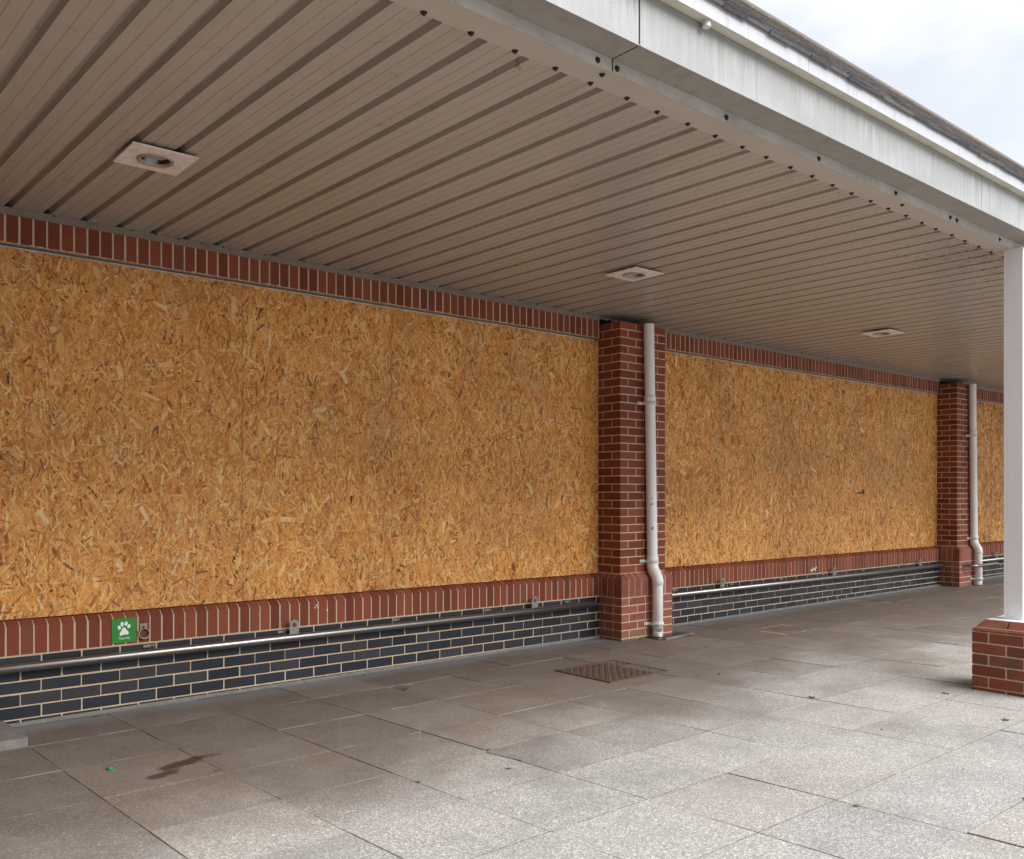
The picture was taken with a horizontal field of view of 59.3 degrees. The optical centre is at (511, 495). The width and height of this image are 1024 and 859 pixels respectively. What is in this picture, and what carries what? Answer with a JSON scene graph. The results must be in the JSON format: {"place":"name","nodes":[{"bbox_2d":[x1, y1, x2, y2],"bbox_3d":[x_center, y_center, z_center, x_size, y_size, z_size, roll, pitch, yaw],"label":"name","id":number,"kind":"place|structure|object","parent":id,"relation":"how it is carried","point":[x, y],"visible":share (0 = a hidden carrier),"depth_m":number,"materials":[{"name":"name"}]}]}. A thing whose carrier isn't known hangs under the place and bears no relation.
{"place":"outdoors","nodes":[
{"label":"outdoors","id":0,"kind":"place"},
{"bbox_2d":[0,576,1023,858],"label":"paving","id":1,"kind":"structure","parent":0,"point":[734,742],"depth_m":4.61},
{"bbox_2d":[0,721,27,750],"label":"concrete step","id":2,"kind":"object","parent":1,"relation":"on","point":[11,737],"visible":1,"depth_m":4.86,"materials":[{"name":"grey concrete"}]},
{"bbox_2d":[9,635,600,727],"bbox_3d":[-1.571,1.339,6.407,6.290,0.048,0.028,0,0,-40],"label":"cement fillet","id":3,"kind":"object","parent":1,"relation":"on","point":[52,719],"visible":0.98,"depth_m":6.31,"materials":[{"name":"concrete"}]},
{"bbox_2d":[422,731,526,760],"bbox_3d":[-0.227,1.349,4.862,0.067,0.003,0.814,0,0,-45],"label":"mortar patch","id":4,"kind":"object","parent":1,"relation":"on","point":[484,747],"visible":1,"depth_m":4.80,"materials":[{"name":"grey concrete"}]},
{"bbox_2d":[554,660,669,682],"bbox_3d":[0.766,1.349,6.875,0.660,0.025,0.590,0,0,-40],"label":"manhole cover","id":5,"kind":"object","parent":1,"relation":"on","point":[607,673],"visible":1,"depth_m":6.83,"materials":[{"name":"metal"}]},
{"bbox_2d":[644,632,693,639],"bbox_3d":[1.519,1.333,8.531,0.550,0.023,0.212,0,0,-40],"label":"gully","id":6,"kind":"object","parent":1,"relation":"on","point":[672,635],"visible":0.92,"depth_m":8.48,"materials":[{"name":"concrete"}]},
{"bbox_2d":[672,584,940,626],"bbox_3d":[3.788,1.306,10.950,6.300,0.048,0.028,0,0,-40],"label":"cement fillet","id":7,"kind":"object","parent":1,"relation":"on","point":[732,616],"visible":0.94,"depth_m":10.55,"materials":[{"name":"concrete"}]},
{"bbox_2d":[983,574,1003,578],"bbox_3d":[9.155,1.274,15.499,6.290,0.048,0.028,0,0,-40],"label":"cement fillet","id":8,"kind":"object","parent":1,"relation":"on","point":[993,576],"visible":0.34,"depth_m":14.15,"materials":[{"name":"concrete"}]},
{"bbox_2d":[972,247,1023,696],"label":"canopy column","id":9,"kind":"structure","parent":1,"relation":"on","point":[998,654],"depth_m":6.12,"materials":[{"name":"white metal"}]},
{"bbox_2d":[748,0,1023,165],"label":"sky","id":10,"kind":"structure","parent":0,"point":[962,61],"materials":[{"name":"white"}]},
{"label":"ground","id":11,"kind":"structure","parent":0,"visible":0},
{"bbox_2d":[0,205,1003,723],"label":"shop building","id":12,"kind":"structure","parent":11,"relation":"on","point":[618,585],"depth_m":7.49,"materials":[{"name":"red brick"}]},
{"bbox_2d":[0,247,48,619],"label":"strand board","id":13,"kind":"object","parent":12,"relation":"on","point":[24,433],"visible":1,"depth_m":5.36,"materials":[{"name":"brown wood"}]},
{"bbox_2d":[111,617,135,643],"bbox_3d":[-2.451,0.853,5.676,0.150,0.153,0.006,0,0,-40],"label":"dog sign","id":14,"kind":"object","parent":12,"relation":"attached to","point":[123,630],"visible":1,"depth_m":5.67,"materials":[{"name":"green plastic"}]},
{"bbox_2d":[138,623,149,638],"bbox_3d":[-2.353,0.869,5.746,0.074,0.101,0.026,0,0,-40],"label":"tether ring","id":15,"kind":"object","parent":12,"relation":"hanging from","point":[143,626],"visible":1,"depth_m":5.75,"materials":[{"name":"silver metal"}]},
{"bbox_2d":[49,254,241,615],"bbox_3d":[-2.343,-0.366,5.846,1.222,2.198,0.023,0,0,-40],"label":"strand board","id":16,"kind":"object","parent":12,"relation":"on","point":[145,439],"visible":1,"depth_m":5.80,"materials":[{"name":"brown wood"}]},
{"bbox_2d":[0,596,597,673],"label":"bumper rail","id":17,"kind":"object","parent":12,"relation":"attached to","point":[294,634],"visible":1,"depth_m":6.26,"materials":[{"name":"metal"}]},
{"bbox_2d":[242,285,391,600],"bbox_3d":[-1.411,-0.366,6.636,1.219,2.198,0.023,0,0,-40],"label":"strand board","id":18,"kind":"object","parent":12,"relation":"on","point":[316,445],"visible":1,"depth_m":6.59,"materials":[{"name":"brown wood"}]},
{"bbox_2d":[391,309,510,588],"bbox_3d":[-0.481,-0.366,7.424,1.219,2.198,0.023,0,0,-40],"label":"strand board","id":19,"kind":"object","parent":12,"relation":"on","point":[451,453],"visible":1,"depth_m":7.39,"materials":[{"name":"brown wood"}]},
{"bbox_2d":[0,0,1023,389],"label":"canopy","id":20,"kind":"object","parent":12,"relation":"attached to","point":[742,170],"visible":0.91,"depth_m":4.64,"materials":[{"name":"beige metal"}]},
{"bbox_2d":[113,141,198,175],"bbox_3d":[-1.771,-1.692,4.465,0.314,0.069,0.314,0,0,-40],"label":"ceiling light","id":21,"kind":"object","parent":20,"relation":"attached to","point":[166,161],"visible":0.99,"depth_m":4.46,"materials":[{"name":"plastic"}]},
{"bbox_2d":[605,266,663,281],"bbox_3d":[0.922,-1.692,6.784,0.314,0.069,0.314,0,0,-40],"label":"ceiling light","id":22,"kind":"object","parent":20,"relation":"attached to","point":[633,274],"visible":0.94,"depth_m":6.78,"materials":[{"name":"plastic"}]},
{"bbox_2d":[860,329,903,336],"bbox_3d":[3.807,-1.692,9.242,0.314,0.069,0.314,0,0,-40],"label":"ceiling light","id":23,"kind":"object","parent":20,"relation":"attached to","point":[880,333],"visible":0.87,"depth_m":9.22,"materials":[{"name":"plastic"}]},
{"bbox_2d":[511,327,597,579],"bbox_3d":[0.399,-0.366,8.170,1.085,2.198,0.023,0,0,-40],"label":"strand board","id":24,"kind":"object","parent":12,"relation":"on","point":[554,454],"visible":1,"depth_m":8.14,"materials":[{"name":"brown wood"}]},
{"bbox_2d":[637,323,663,636],"bbox_3d":[1.309,-0.146,8.486,0.156,2.938,0.250,0,0,-80],"label":"downpipe","id":25,"kind":"object","parent":12,"relation":"attached to","point":[652,559],"visible":1,"depth_m":8.44,"materials":[{"name":"white plastic"}]},
{"bbox_2d":[665,352,718,566],"bbox_3d":[1.766,-0.366,9.329,1.219,2.198,0.023,0,0,-40],"label":"strand board","id":26,"kind":"object","parent":12,"relation":"on","point":[691,460],"visible":0.67,"depth_m":9.42,"materials":[{"name":"brown wood"}]},
{"bbox_2d":[719,360,782,562],"bbox_3d":[2.697,-0.366,10.118,1.219,2.198,0.024,0,0,-40],"label":"strand board","id":27,"kind":"object","parent":12,"relation":"on","point":[750,462],"visible":1,"depth_m":10.09,"materials":[{"name":"brown wood"}]},
{"bbox_2d":[672,559,945,597],"bbox_3d":[3.835,0.955,10.947,6.212,0.146,0.094,0,0,-40],"label":"bumper rail","id":28,"kind":"object","parent":12,"relation":"attached to","point":[722,588],"visible":0.85,"depth_m":10.44,"materials":[{"name":"metal"}]},
{"bbox_2d":[783,371,837,557],"bbox_3d":[3.628,-0.366,10.907,1.219,2.198,0.023,0,0,-40],"label":"strand board","id":29,"kind":"object","parent":12,"relation":"on","point":[810,465],"visible":1,"depth_m":10.88,"materials":[{"name":"brown wood"}]},
{"bbox_2d":[838,379,885,553],"bbox_3d":[4.558,-0.366,11.696,1.219,2.198,0.023,0,0,-40],"label":"strand board","id":30,"kind":"object","parent":12,"relation":"on","point":[861,450],"visible":1,"depth_m":11.67,"materials":[{"name":"brown wood"}]},
{"bbox_2d":[886,387,936,549],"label":"strand board","id":31,"kind":"object","parent":12,"relation":"on","point":[911,469],"visible":1,"depth_m":12.55,"materials":[{"name":"brown wood"}]},
{"bbox_2d":[965,384,982,584],"bbox_3d":[6.702,-0.163,13.058,0.156,2.905,0.250,0,0,-80],"label":"downpipe","id":32,"kind":"object","parent":12,"relation":"attached to","point":[974,542],"visible":1,"depth_m":13.02,"materials":[{"name":"white plastic"}]},
{"bbox_2d":[963,561,998,567],"bbox_3d":[6.750,1.000,13.176,0.904,0.084,0.457,0,0,-40],"label":"pipe guard","id":33,"kind":"object","parent":12,"relation":"attached to","point":[987,563],"visible":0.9,"depth_m":12.90,"materials":[{"name":"metal"}]},
{"bbox_2d":[976,401,990,542],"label":"strand board","id":34,"kind":"object","parent":12,"relation":"on","point":[984,465],"visible":0.35,"depth_m":14.11,"materials":[{"name":"brown wood"}]},
{"bbox_2d":[982,551,1003,560],"bbox_3d":[9.190,0.955,15.486,6.152,0.146,0.094,0,0,-40],"label":"bumper rail","id":35,"kind":"object","parent":12,"relation":"attached to","point":[997,558],"visible":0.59,"depth_m":14.08,"materials":[{"name":"metal"}]},
{"bbox_2d":[991,404,1003,541],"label":"strand board","id":36,"kind":"object","parent":12,"relation":"on","point":[997,472],"visible":0.5,"depth_m":14.43,"materials":[{"name":"brown wood"}]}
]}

